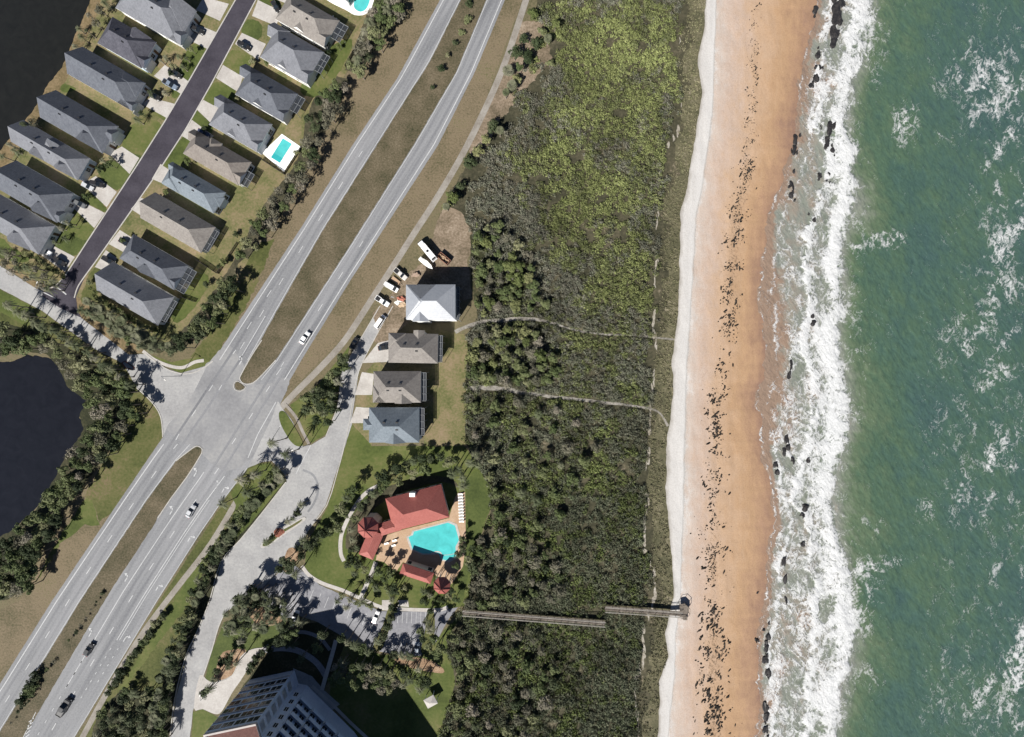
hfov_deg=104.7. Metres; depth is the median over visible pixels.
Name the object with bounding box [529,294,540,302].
leafy tree
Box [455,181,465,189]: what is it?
dark tree
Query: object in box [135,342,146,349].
palm tree
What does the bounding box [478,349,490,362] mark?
pale tree
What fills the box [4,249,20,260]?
pale tree
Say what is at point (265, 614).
palm tree
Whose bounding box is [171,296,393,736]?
access road
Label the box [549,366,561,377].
leafy tree
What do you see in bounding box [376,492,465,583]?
pool deck
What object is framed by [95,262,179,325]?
house
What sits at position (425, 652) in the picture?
lawn
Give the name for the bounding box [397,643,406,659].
palm tree
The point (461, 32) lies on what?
shrub
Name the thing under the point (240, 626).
palm tree
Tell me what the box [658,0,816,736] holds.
beach
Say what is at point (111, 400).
leafy tree
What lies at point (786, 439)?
surf rock
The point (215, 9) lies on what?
driveway
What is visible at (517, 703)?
dark tree
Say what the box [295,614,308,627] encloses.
palm tree
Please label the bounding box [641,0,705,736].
dune grass
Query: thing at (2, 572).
leafy tree
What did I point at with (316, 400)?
dark tree
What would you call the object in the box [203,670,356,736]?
apartment tower
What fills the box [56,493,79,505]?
leafy tree
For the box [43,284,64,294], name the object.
palm tree
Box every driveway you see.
[40,246,73,271]
[74,202,103,226]
[86,176,115,206]
[95,250,116,268]
[109,230,130,251]
[111,147,138,173]
[131,198,142,214]
[142,98,173,116]
[152,164,167,182]
[154,65,187,93]
[182,120,212,140]
[191,25,215,47]
[194,644,268,713]
[196,0,228,20]
[197,100,217,121]
[216,65,242,90]
[235,33,265,59]
[252,0,277,23]
[350,407,368,422]
[355,372,372,394]
[363,341,387,362]
[372,297,409,334]
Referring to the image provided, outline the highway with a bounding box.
[0,0,504,736]
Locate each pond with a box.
[0,0,89,149]
[0,355,85,535]
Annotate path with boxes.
[263,646,324,676]
[284,403,309,444]
[298,630,330,650]
[301,566,448,611]
[311,685,367,736]
[320,640,336,690]
[338,485,376,561]
[359,562,377,597]
[382,600,389,610]
[398,600,408,606]
[454,317,674,339]
[466,385,668,425]
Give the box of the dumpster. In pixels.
[437,252,450,265]
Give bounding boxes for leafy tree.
[0,321,21,336]
[0,342,17,356]
[0,567,8,578]
[0,575,14,587]
[0,580,19,595]
[1,561,22,574]
[3,549,21,562]
[12,522,36,535]
[12,560,38,572]
[15,568,42,586]
[16,339,38,355]
[21,515,29,525]
[21,554,43,569]
[21,580,43,594]
[23,565,45,579]
[25,334,48,345]
[25,511,51,525]
[29,526,50,541]
[30,539,49,550]
[37,523,50,533]
[38,332,59,343]
[38,492,56,507]
[41,512,54,522]
[43,338,64,348]
[44,484,63,497]
[47,502,68,514]
[51,346,74,358]
[55,480,73,494]
[56,465,76,474]
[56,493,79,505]
[60,473,76,484]
[64,486,86,499]
[66,349,81,359]
[67,360,78,372]
[68,456,86,468]
[72,375,87,391]
[73,355,97,369]
[78,432,99,446]
[78,460,104,472]
[81,387,99,398]
[82,395,105,413]
[83,373,102,387]
[86,420,104,432]
[91,393,112,400]
[91,442,104,455]
[94,367,114,376]
[95,708,108,721]
[101,372,122,383]
[102,410,116,424]
[103,394,123,406]
[107,722,120,731]
[111,376,126,393]
[111,430,130,440]
[114,732,125,736]
[115,387,138,398]
[119,683,133,696]
[124,335,143,345]
[124,699,134,710]
[126,406,148,420]
[138,728,150,736]
[140,691,150,703]
[144,685,154,696]
[150,690,159,701]
[157,716,169,730]
[157,725,172,736]
[158,696,172,712]
[162,680,175,692]
[171,643,187,657]
[172,622,183,634]
[177,614,187,625]
[177,628,193,640]
[185,596,194,602]
[185,610,197,621]
[187,321,199,332]
[196,320,211,332]
[200,303,214,314]
[201,557,209,565]
[202,574,214,585]
[206,316,224,328]
[211,307,227,315]
[212,299,231,309]
[216,276,230,292]
[231,512,240,520]
[234,248,248,259]
[234,504,244,513]
[235,518,246,526]
[240,236,252,249]
[248,219,262,230]
[249,489,261,498]
[251,242,258,250]
[255,206,268,219]
[258,229,271,237]
[265,472,274,483]
[278,201,290,212]
[282,627,295,640]
[287,184,296,193]
[290,621,304,635]
[294,160,305,171]
[299,391,311,402]
[301,146,310,157]
[310,404,322,415]
[311,640,323,653]
[317,87,329,97]
[325,369,336,382]
[327,670,338,687]
[328,78,340,91]
[328,520,343,533]
[329,515,339,522]
[333,501,347,513]
[337,510,348,518]
[338,588,346,599]
[340,363,351,371]
[344,485,357,497]
[346,58,355,68]
[346,670,359,691]
[346,671,354,680]
[347,657,357,671]
[349,515,358,523]
[352,63,366,79]
[353,600,360,606]
[356,640,365,654]
[358,663,369,681]
[361,563,368,573]
[365,601,373,610]
[367,25,381,40]
[369,658,383,677]
[370,671,381,689]
[372,565,383,575]
[373,0,385,10]
[373,36,385,52]
[374,8,386,25]
[376,485,383,494]
[377,23,388,36]
[380,574,387,583]
[381,480,391,489]
[382,669,391,685]
[383,583,390,595]
[384,662,395,682]
[384,685,392,695]
[386,14,397,28]
[386,468,394,474]
[386,566,395,579]
[391,3,404,16]
[392,474,403,485]
[401,460,410,470]
[407,468,418,479]
[414,669,424,686]
[416,621,424,636]
[418,461,430,475]
[424,642,432,652]
[429,626,439,643]
[431,641,441,659]
[435,636,446,653]
[442,457,454,467]
[445,591,451,599]
[446,631,458,643]
[447,701,463,717]
[451,456,459,463]
[451,561,459,569]
[451,594,460,602]
[451,728,459,736]
[452,649,466,661]
[455,663,469,680]
[458,535,466,542]
[464,553,473,564]
[464,655,479,668]
[465,366,480,379]
[468,401,478,413]
[469,625,478,634]
[471,248,479,255]
[473,230,483,241]
[474,300,481,308]
[474,544,485,558]
[475,277,483,287]
[476,262,487,277]
[476,599,489,610]
[477,363,485,369]
[477,368,489,380]
[477,679,486,688]
[484,470,494,480]
[485,259,494,268]
[486,416,500,427]
[487,452,499,463]
[487,595,499,606]
[488,375,496,382]
[490,399,500,411]
[491,219,504,233]
[491,234,499,241]
[491,323,502,338]
[491,486,501,498]
[492,260,506,272]
[493,249,502,257]
[493,511,505,523]
[494,532,503,543]
[494,646,501,654]
[496,286,509,300]
[496,336,509,346]
[500,350,511,362]
[500,587,513,601]
[501,368,510,377]
[502,724,511,735]
[506,283,516,292]
[506,291,515,300]
[506,441,520,453]
[507,648,518,661]
[508,337,516,344]
[508,472,517,478]
[511,358,524,369]
[511,375,521,385]
[511,533,527,549]
[512,238,524,251]
[515,289,521,296]
[515,347,521,355]
[516,62,523,74]
[516,423,528,435]
[516,596,529,610]
[517,367,531,379]
[518,675,524,684]
[520,457,527,466]
[521,658,534,675]
[523,379,529,386]
[526,279,539,294]
[526,713,540,730]
[527,304,533,311]
[527,587,538,596]
[528,263,534,270]
[528,440,536,449]
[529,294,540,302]
[530,519,543,531]
[531,330,539,340]
[531,681,546,694]
[536,362,546,371]
[536,466,548,478]
[537,27,546,37]
[539,551,549,559]
[539,672,548,681]
[540,299,550,309]
[540,373,551,383]
[542,451,550,460]
[545,60,553,66]
[547,352,557,362]
[547,486,559,499]
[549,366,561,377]
[549,424,556,433]
[549,665,559,674]
[554,509,565,521]
[554,572,563,582]
[566,472,578,485]
[578,456,589,468]
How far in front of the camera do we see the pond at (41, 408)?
149.97 m
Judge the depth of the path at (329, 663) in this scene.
149.93 m
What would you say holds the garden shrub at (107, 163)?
on the lawn at (121, 170)
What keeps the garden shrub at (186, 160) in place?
on the lawn at (241, 208)
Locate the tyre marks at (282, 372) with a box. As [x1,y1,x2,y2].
[52,0,498,736]
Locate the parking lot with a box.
[262,566,457,655]
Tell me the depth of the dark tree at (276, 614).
143.84 m
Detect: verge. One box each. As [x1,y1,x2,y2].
[0,290,39,325]
[0,294,146,402]
[0,389,162,682]
[6,265,142,354]
[37,498,98,578]
[78,462,280,736]
[84,390,161,521]
[118,539,218,689]
[151,355,209,372]
[190,0,438,357]
[190,239,273,360]
[283,0,521,397]
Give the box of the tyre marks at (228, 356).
[0,0,448,701]
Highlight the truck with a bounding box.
[418,240,436,261]
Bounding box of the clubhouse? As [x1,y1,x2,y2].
[358,483,448,559]
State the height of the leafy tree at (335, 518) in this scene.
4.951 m
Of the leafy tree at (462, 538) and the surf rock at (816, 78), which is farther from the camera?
the surf rock at (816, 78)
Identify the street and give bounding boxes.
[0,266,205,435]
[42,0,254,317]
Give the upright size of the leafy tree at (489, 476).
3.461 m
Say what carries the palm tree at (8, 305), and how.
on the verge at (4, 296)
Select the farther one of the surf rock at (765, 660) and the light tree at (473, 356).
the surf rock at (765, 660)
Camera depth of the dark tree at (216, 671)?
143.97 m
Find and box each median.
[0,447,201,736]
[235,382,243,389]
[240,0,485,383]
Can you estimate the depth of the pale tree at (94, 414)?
143.62 m
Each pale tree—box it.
[0,259,13,267]
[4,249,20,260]
[6,267,27,275]
[8,581,36,597]
[11,258,31,265]
[11,535,30,547]
[21,531,32,543]
[22,276,39,281]
[27,118,41,127]
[31,265,50,271]
[36,280,56,289]
[38,344,52,353]
[39,271,52,279]
[54,358,69,369]
[62,445,81,459]
[63,369,78,378]
[74,472,91,479]
[83,449,102,463]
[89,404,112,419]
[91,17,103,29]
[91,431,109,445]
[94,2,106,15]
[99,403,119,413]
[112,419,133,432]
[249,226,259,235]
[262,217,278,231]
[267,195,277,205]
[267,206,279,220]
[273,187,282,195]
[284,173,295,182]
[284,193,295,203]
[294,180,304,191]
[296,167,308,183]
[299,135,313,148]
[306,159,316,169]
[315,135,324,147]
[321,119,332,132]
[322,98,333,109]
[322,105,335,123]
[331,656,341,671]
[332,103,344,115]
[338,661,349,678]
[339,82,348,93]
[352,41,367,60]
[362,41,373,56]
[362,681,368,689]
[364,663,376,682]
[365,5,377,19]
[366,656,373,669]
[376,684,387,695]
[391,9,404,23]
[391,671,400,689]
[455,687,466,699]
[460,640,465,646]
[463,599,475,611]
[466,703,479,716]
[468,580,480,592]
[469,684,476,691]
[472,431,479,438]
[473,639,484,650]
[476,535,485,544]
[476,572,492,587]
[477,651,490,662]
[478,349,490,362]
[480,329,492,341]
[481,585,494,599]
[486,718,492,728]
[488,621,503,641]
[491,301,502,310]
[493,548,500,555]
[493,672,502,682]
[494,527,507,540]
[495,558,504,567]
[498,375,511,389]
[498,660,508,670]
[502,233,510,243]
[502,680,513,692]
[503,669,515,682]
[507,574,517,585]
[509,517,518,528]
[510,630,521,640]
[512,712,525,725]
[513,399,520,407]
[513,551,522,560]
[519,727,530,736]
[521,688,529,699]
[521,704,531,718]
[522,250,533,262]
[525,555,541,568]
[526,346,537,359]
[526,543,537,553]
[529,578,534,586]
[530,375,540,385]
[530,637,538,645]
[533,336,542,347]
[536,579,546,589]
[536,694,554,710]
[537,647,545,655]
[545,594,555,603]
[549,559,562,573]
[553,406,559,413]
[553,583,568,599]
[559,442,574,453]
[572,418,580,426]
[590,441,602,452]
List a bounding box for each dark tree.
[0,536,21,550]
[0,557,6,566]
[2,335,26,350]
[3,574,14,583]
[12,327,30,338]
[17,543,36,559]
[30,548,51,560]
[40,528,67,542]
[46,512,69,529]
[72,479,96,491]
[75,447,90,457]
[79,369,91,379]
[95,451,117,462]
[96,421,117,432]
[96,720,108,729]
[97,383,116,396]
[102,728,117,736]
[104,436,123,451]
[117,410,128,419]
[117,692,130,704]
[118,400,140,412]
[124,711,139,726]
[128,725,137,735]
[135,702,146,713]
[136,713,147,723]
[146,729,156,736]
[153,724,167,736]
[159,689,174,704]
[159,704,171,716]
[161,687,170,695]
[164,644,177,657]
[165,343,177,356]
[165,673,175,683]
[167,657,182,672]
[171,332,184,344]
[171,650,184,662]
[176,341,192,351]
[180,625,190,633]
[181,331,195,343]
[183,615,195,628]
[184,605,192,614]
[187,586,198,596]
[190,328,207,343]
[193,311,210,324]
[198,563,206,573]
[198,579,211,590]
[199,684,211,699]
[204,568,213,576]
[206,545,218,555]
[207,292,218,302]
[208,555,223,566]
[212,666,221,674]
[214,288,231,300]
[217,656,224,666]
[219,529,228,538]
[224,652,232,665]
[225,282,242,291]
[226,274,239,282]
[230,595,243,605]
[243,615,256,627]
[246,582,261,599]
[249,597,262,609]
[257,494,266,501]
[259,583,276,598]
[269,533,277,539]
[271,610,281,620]
[271,637,284,647]
[272,602,281,610]
[274,565,284,573]
[277,617,291,632]
[279,552,295,566]
[281,639,291,648]
[283,563,297,574]
[286,559,298,569]
[286,617,294,627]
[293,508,301,515]
[296,549,307,560]
[301,400,312,414]
[303,539,316,551]
[304,113,313,122]
[306,147,320,163]
[308,122,320,133]
[310,393,322,405]
[311,415,324,423]
[313,110,323,122]
[313,386,328,397]
[314,97,323,106]
[316,529,328,538]
[316,625,329,639]
[317,399,329,411]
[322,418,335,426]
[322,523,334,535]
[323,378,331,387]
[327,90,341,102]
[329,402,340,414]
[333,367,342,375]
[336,353,349,364]
[336,629,346,642]
[344,561,350,568]
[346,554,358,565]
[348,545,354,553]
[353,559,362,568]
[356,502,363,511]
[365,574,373,583]
[374,469,387,484]
[378,631,387,640]
[383,622,392,630]
[387,612,394,622]
[388,600,398,612]
[389,580,400,595]
[389,648,398,660]
[391,463,404,474]
[400,662,411,678]
[417,453,426,463]
[419,595,431,606]
[419,628,427,642]
[421,672,431,689]
[427,455,434,463]
[427,601,433,613]
[435,451,444,460]
[439,596,447,604]
[449,585,455,594]
[453,550,462,557]
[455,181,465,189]
[458,542,467,552]
[463,153,477,169]
[467,560,481,573]
[468,544,476,553]
[472,718,479,730]
[481,660,492,674]
[487,118,498,132]
[487,566,494,575]
[487,693,494,701]
[492,580,502,594]
[503,539,512,547]
[508,44,522,60]
[510,694,524,709]
[519,33,528,43]
[521,50,532,64]
[530,36,542,49]
[542,565,549,573]
[549,678,559,689]
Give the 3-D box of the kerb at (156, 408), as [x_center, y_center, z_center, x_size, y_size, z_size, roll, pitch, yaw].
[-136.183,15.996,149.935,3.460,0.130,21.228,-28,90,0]
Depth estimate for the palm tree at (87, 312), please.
143.28 m
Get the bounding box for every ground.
[0,0,536,736]
[438,0,694,736]
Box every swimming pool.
[263,134,299,170]
[328,0,373,14]
[406,521,459,561]
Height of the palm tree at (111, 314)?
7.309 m
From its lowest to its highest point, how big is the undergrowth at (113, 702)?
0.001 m
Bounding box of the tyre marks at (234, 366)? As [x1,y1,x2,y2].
[0,0,456,719]
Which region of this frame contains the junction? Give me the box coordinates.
[167,345,289,470]
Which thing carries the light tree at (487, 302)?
on the undergrowth at (476, 293)
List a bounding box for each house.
[0,160,80,224]
[0,194,61,254]
[7,120,96,181]
[37,90,124,155]
[64,47,150,116]
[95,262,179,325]
[98,17,161,73]
[115,0,200,50]
[119,234,201,294]
[139,192,223,253]
[161,162,229,214]
[183,129,255,190]
[209,94,274,154]
[235,64,308,124]
[260,22,332,87]
[276,0,350,50]
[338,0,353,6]
[363,407,426,443]
[373,371,428,403]
[388,330,444,362]
[400,559,451,593]
[406,284,460,322]
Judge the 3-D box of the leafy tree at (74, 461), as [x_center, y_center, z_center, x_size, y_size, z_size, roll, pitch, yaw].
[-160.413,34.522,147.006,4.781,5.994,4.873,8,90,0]
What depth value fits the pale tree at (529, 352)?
146.81 m
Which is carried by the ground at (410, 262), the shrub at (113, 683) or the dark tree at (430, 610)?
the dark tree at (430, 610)
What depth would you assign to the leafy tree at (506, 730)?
146.84 m
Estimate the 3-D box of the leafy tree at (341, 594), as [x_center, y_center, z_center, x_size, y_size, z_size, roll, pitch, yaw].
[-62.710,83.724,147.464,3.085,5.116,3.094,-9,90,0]
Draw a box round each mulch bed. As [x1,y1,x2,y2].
[214,649,245,680]
[248,606,280,625]
[274,528,284,536]
[285,547,298,568]
[346,475,457,552]
[394,656,443,672]
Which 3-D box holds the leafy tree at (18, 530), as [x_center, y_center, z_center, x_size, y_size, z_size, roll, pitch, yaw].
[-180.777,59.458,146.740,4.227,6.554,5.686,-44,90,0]
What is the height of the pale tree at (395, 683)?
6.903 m
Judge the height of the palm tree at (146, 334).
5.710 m
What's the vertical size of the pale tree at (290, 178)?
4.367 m
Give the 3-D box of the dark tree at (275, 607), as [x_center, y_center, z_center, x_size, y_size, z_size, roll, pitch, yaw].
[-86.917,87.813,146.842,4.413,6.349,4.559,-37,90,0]
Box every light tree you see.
[446,190,458,203]
[465,348,479,363]
[472,144,484,156]
[472,337,482,346]
[479,233,492,249]
[481,133,490,143]
[481,309,486,316]
[482,295,494,310]
[487,339,495,345]
[490,360,497,367]
[494,345,502,352]
[502,261,515,272]
[502,325,511,333]
[505,272,514,280]
[508,251,516,260]
[510,299,520,313]
[511,272,526,287]
[512,74,521,83]
[515,261,525,271]
[515,325,531,338]
[522,337,529,346]
[523,272,533,284]
[527,8,538,20]
[534,349,546,362]
[552,19,559,31]
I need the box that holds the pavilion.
[423,692,437,707]
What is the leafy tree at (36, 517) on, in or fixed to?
on the undergrowth at (85, 418)
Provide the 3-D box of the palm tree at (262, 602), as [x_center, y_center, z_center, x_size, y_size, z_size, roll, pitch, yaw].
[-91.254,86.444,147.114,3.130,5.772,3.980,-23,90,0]
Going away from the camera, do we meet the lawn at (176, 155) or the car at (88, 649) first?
the car at (88, 649)
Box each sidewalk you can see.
[80,501,235,736]
[142,350,203,368]
[280,0,528,409]
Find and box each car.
[45,249,52,255]
[51,256,66,266]
[55,697,72,717]
[72,199,86,208]
[80,181,94,190]
[83,642,94,656]
[89,180,104,187]
[101,255,115,263]
[118,238,128,245]
[146,92,160,101]
[162,78,178,90]
[168,67,182,78]
[185,504,196,517]
[190,25,204,35]
[197,128,210,136]
[237,40,250,50]
[270,0,279,12]
[290,610,299,626]
[299,331,310,344]
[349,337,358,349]
[371,610,379,623]
[374,314,385,328]
[375,295,389,306]
[378,344,388,350]
[383,281,398,292]
[393,267,407,280]
[414,641,419,654]
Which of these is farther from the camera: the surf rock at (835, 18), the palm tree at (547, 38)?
the surf rock at (835, 18)
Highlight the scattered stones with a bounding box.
[690,4,761,735]
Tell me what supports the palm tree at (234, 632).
on the lawn at (255, 639)
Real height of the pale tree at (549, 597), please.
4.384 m
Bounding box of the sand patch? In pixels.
[654,588,656,599]
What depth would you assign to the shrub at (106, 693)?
148.04 m
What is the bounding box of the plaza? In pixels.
[293,668,339,709]
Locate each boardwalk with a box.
[462,610,605,627]
[604,601,689,619]
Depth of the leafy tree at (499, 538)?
146.92 m
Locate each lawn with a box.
[0,0,366,342]
[0,238,28,261]
[55,225,86,255]
[57,210,93,239]
[60,84,75,92]
[81,267,100,301]
[84,193,106,211]
[99,160,127,189]
[108,245,122,256]
[115,153,140,175]
[121,210,140,235]
[122,117,160,156]
[142,180,163,198]
[152,110,165,120]
[163,137,189,166]
[171,273,208,322]
[172,43,205,97]
[192,111,212,132]
[192,709,217,736]
[198,12,220,31]
[204,82,235,104]
[205,617,285,681]
[223,50,250,73]
[225,463,283,546]
[241,19,261,39]
[259,0,279,5]
[263,519,301,545]
[279,411,302,446]
[290,347,348,442]
[300,39,351,97]
[305,425,492,607]
[330,618,458,736]
[352,362,389,445]
[373,609,394,650]
[421,613,434,656]
[424,330,467,445]
[458,471,491,605]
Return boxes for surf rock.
[762,656,768,663]
[762,701,767,712]
[762,727,768,733]
[763,712,769,720]
[764,644,768,652]
[765,633,770,639]
[765,668,770,676]
[781,556,786,565]
[782,447,785,456]
[783,574,786,583]
[784,435,788,443]
[785,444,790,450]
[792,145,796,154]
[793,134,797,144]
[802,504,808,511]
[812,5,818,13]
[813,74,819,81]
[815,52,820,58]
[825,136,829,149]
[826,120,831,135]
[830,25,838,37]
[830,37,837,48]
[831,1,840,14]
[831,10,842,24]
[839,0,843,7]
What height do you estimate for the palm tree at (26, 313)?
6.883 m
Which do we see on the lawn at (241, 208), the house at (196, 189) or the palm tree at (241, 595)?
the house at (196, 189)
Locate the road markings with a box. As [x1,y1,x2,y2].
[0,0,501,736]
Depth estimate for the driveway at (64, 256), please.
149.94 m
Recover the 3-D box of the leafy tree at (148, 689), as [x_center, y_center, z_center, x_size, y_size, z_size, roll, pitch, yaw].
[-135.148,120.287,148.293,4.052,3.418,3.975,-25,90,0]
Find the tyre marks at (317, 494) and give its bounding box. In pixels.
[303,469,318,511]
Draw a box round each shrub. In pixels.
[15,697,30,708]
[19,691,28,697]
[21,251,28,256]
[23,680,34,688]
[26,689,34,697]
[27,253,34,258]
[28,670,40,681]
[29,682,39,691]
[49,266,58,273]
[81,193,91,200]
[94,164,103,172]
[102,300,108,306]
[104,160,116,168]
[104,689,111,696]
[107,684,114,690]
[111,678,118,686]
[114,668,125,677]
[114,675,123,683]
[126,653,134,662]
[130,316,136,323]
[132,647,142,654]
[137,638,148,646]
[142,636,149,642]
[146,629,152,636]
[150,619,158,628]
[156,614,165,621]
[159,612,167,617]
[162,188,169,195]
[168,62,178,71]
[183,156,191,165]
[186,45,195,53]
[203,281,210,287]
[219,258,226,266]
[245,667,252,674]
[247,660,256,669]
[249,55,255,63]
[251,652,260,661]
[258,649,265,655]
[264,644,273,652]
[436,64,444,71]
[458,29,465,35]
[464,14,472,24]
[465,0,472,7]
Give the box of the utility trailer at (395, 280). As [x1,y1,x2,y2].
[391,276,400,284]
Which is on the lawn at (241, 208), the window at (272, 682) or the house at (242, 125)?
the house at (242, 125)
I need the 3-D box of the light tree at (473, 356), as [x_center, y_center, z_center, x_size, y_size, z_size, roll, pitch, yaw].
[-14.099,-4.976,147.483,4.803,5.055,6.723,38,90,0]
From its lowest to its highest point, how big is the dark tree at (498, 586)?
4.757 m
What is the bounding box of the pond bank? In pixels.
[0,0,99,166]
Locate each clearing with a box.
[374,207,472,342]
[469,21,552,162]
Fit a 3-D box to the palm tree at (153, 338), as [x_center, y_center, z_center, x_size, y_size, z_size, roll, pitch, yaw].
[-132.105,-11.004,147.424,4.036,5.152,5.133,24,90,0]
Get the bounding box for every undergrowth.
[0,325,130,599]
[89,304,164,352]
[92,690,162,736]
[153,478,286,736]
[170,76,349,344]
[241,622,344,689]
[345,0,404,72]
[466,222,559,385]
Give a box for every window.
[207,723,222,730]
[215,715,228,721]
[221,721,234,727]
[222,707,235,713]
[228,700,241,705]
[228,713,240,718]
[233,718,247,725]
[234,705,247,710]
[235,692,247,697]
[240,710,253,716]
[241,685,253,690]
[241,697,253,702]
[246,690,258,695]
[246,702,259,708]
[246,715,260,722]
[252,683,264,688]
[252,695,265,700]
[253,707,266,713]
[259,687,271,692]
[259,699,272,705]
[264,680,276,685]
[265,692,277,697]
[270,685,282,690]
[275,678,287,683]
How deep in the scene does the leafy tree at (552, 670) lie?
146.42 m
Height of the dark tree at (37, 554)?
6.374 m
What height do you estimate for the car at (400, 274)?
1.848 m
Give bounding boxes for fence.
[195,242,238,273]
[261,145,302,174]
[345,34,363,66]
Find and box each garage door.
[42,241,54,252]
[61,212,73,224]
[80,171,90,181]
[114,132,124,145]
[133,103,143,116]
[146,59,156,73]
[182,35,192,50]
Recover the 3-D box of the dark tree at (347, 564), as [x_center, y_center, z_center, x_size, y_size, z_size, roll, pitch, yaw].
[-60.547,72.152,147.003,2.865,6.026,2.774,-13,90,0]
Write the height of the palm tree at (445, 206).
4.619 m
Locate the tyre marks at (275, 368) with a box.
[41,0,491,736]
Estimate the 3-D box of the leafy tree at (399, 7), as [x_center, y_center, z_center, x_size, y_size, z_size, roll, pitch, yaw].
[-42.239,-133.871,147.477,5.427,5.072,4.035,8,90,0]
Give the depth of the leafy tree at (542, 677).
147.15 m
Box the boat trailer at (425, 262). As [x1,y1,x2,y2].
[419,257,434,270]
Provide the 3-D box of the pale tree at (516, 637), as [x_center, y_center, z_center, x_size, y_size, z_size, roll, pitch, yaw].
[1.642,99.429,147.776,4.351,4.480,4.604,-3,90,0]
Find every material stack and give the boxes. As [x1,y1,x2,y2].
[397,296,405,301]
[398,302,405,306]
[411,272,419,276]
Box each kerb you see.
[42,0,235,290]
[74,0,255,297]
[136,388,162,436]
[146,354,212,373]
[158,446,202,517]
[170,482,285,736]
[200,617,222,684]
[212,648,261,682]
[239,340,275,384]
[260,517,305,547]
[280,521,302,536]
[303,470,337,543]
[326,306,379,435]
[338,420,349,469]
[350,306,392,418]
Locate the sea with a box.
[753,0,1023,736]
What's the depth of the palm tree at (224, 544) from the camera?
146.13 m
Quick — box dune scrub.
[437,0,705,736]
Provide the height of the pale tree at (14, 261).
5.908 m
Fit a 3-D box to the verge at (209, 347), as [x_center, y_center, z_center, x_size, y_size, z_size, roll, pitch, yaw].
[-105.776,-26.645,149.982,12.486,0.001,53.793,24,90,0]
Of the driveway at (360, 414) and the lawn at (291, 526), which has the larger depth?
the driveway at (360, 414)
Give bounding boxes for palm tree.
[0,153,14,160]
[0,246,20,256]
[2,299,29,311]
[11,146,22,157]
[12,306,34,319]
[14,262,36,275]
[21,262,44,273]
[21,309,45,320]
[29,273,49,280]
[29,316,54,330]
[38,320,62,332]
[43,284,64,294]
[48,276,66,288]
[48,325,76,335]
[56,332,80,339]
[61,234,69,243]
[65,337,89,347]
[71,338,91,349]
[76,25,85,34]
[77,34,88,42]
[77,303,94,315]
[81,346,106,356]
[82,297,99,304]
[84,307,106,318]
[89,299,97,306]
[89,353,106,362]
[92,304,109,314]
[93,726,109,736]
[96,314,111,322]
[97,360,118,371]
[101,0,112,10]
[104,319,118,327]
[104,362,124,374]
[105,711,119,724]
[106,309,127,320]
[106,326,119,336]
[110,704,120,713]
[112,322,123,330]
[114,328,130,338]
[114,372,134,380]
[115,315,131,326]
[117,712,127,722]
[117,722,128,733]
[123,379,145,389]
[124,323,134,333]
[128,686,140,698]
[130,332,143,344]
[133,116,144,124]
[133,325,152,333]
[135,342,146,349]
[137,720,148,732]
[138,330,151,341]
[147,89,154,98]
[147,343,163,353]
[148,700,158,711]
[148,711,159,722]
[149,332,164,343]
[152,710,169,726]
[153,692,161,701]
[155,674,165,682]
[155,682,167,693]
[158,342,165,349]
[160,654,172,666]
[160,666,171,674]
[162,54,170,62]
[165,342,171,348]
[166,663,181,677]
[170,634,180,644]
[176,635,189,646]
[190,594,205,606]
[194,574,204,584]
[195,585,211,597]
[204,677,220,693]
[208,562,219,571]
[209,670,222,682]
[214,539,222,544]
[214,543,227,553]
[217,495,237,509]
[220,539,232,548]
[222,609,231,617]
[222,617,237,630]
[223,517,235,529]
[223,532,232,542]
[223,622,238,636]
[225,659,235,670]
[226,619,238,630]
[227,528,237,537]
[229,642,243,656]
[230,605,240,614]
[230,623,242,635]
[231,522,240,529]
[233,651,247,666]
[234,471,249,486]
[236,583,255,600]
[236,615,250,629]
[236,629,252,644]
[237,612,247,621]
[238,626,250,637]
[240,592,257,608]
[240,607,249,614]
[242,482,258,498]
[243,497,252,509]
[243,508,254,518]
[243,588,259,602]
[244,610,256,621]
[249,605,260,615]
[250,468,265,479]
[251,497,265,508]
[251,584,269,600]
[251,619,263,631]
[254,607,265,619]
[258,479,272,489]
[258,617,274,633]
[259,616,268,624]
[260,595,271,606]
[261,488,271,496]
[262,538,273,546]
[263,611,271,619]
[264,602,277,612]
[265,482,274,490]
[267,437,287,447]
[267,593,277,604]
[267,609,283,625]
[271,464,284,475]
[272,592,285,604]
[273,472,287,483]
[274,610,291,629]
[279,600,294,613]
[279,602,296,621]
[280,447,299,460]
[280,593,292,605]
[284,516,292,524]
[289,636,299,649]
[290,564,305,578]
[294,542,305,552]
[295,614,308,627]
[296,649,307,663]
[297,499,308,508]
[299,533,310,544]
[312,535,322,544]
[320,408,329,417]
[326,398,337,406]
[328,388,338,399]
[332,667,343,680]
[333,375,344,386]
[334,597,341,604]
[338,654,349,668]
[341,492,353,502]
[343,603,352,611]
[344,631,353,645]
[346,593,354,602]
[347,524,356,532]
[349,535,357,543]
[349,635,362,650]
[351,54,363,66]
[351,569,358,577]
[352,544,359,551]
[355,655,367,670]
[359,36,365,48]
[359,594,369,605]
[360,28,368,40]
[360,51,374,64]
[363,16,376,28]
[363,638,374,656]
[367,487,378,498]
[371,581,381,591]
[373,630,383,644]
[375,667,384,683]
[380,658,389,675]
[381,3,393,16]
[388,587,398,603]
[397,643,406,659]
[399,675,407,688]
[405,648,415,660]
[405,668,415,684]
[409,453,421,466]
[413,656,423,672]
[413,686,426,694]
[420,585,429,595]
[422,613,431,624]
[425,616,436,634]
[426,589,433,598]
[442,203,449,210]
[447,465,458,478]
[454,464,463,474]
[456,480,469,490]
[458,470,467,482]
[464,457,474,467]
[471,450,480,459]
[474,459,481,468]
[489,437,497,446]
[496,126,503,136]
[502,64,513,76]
[502,88,509,98]
[507,79,517,92]
[514,487,527,498]
[530,494,542,506]
[534,408,542,418]
[544,34,551,45]
[557,461,563,468]
[568,492,575,499]

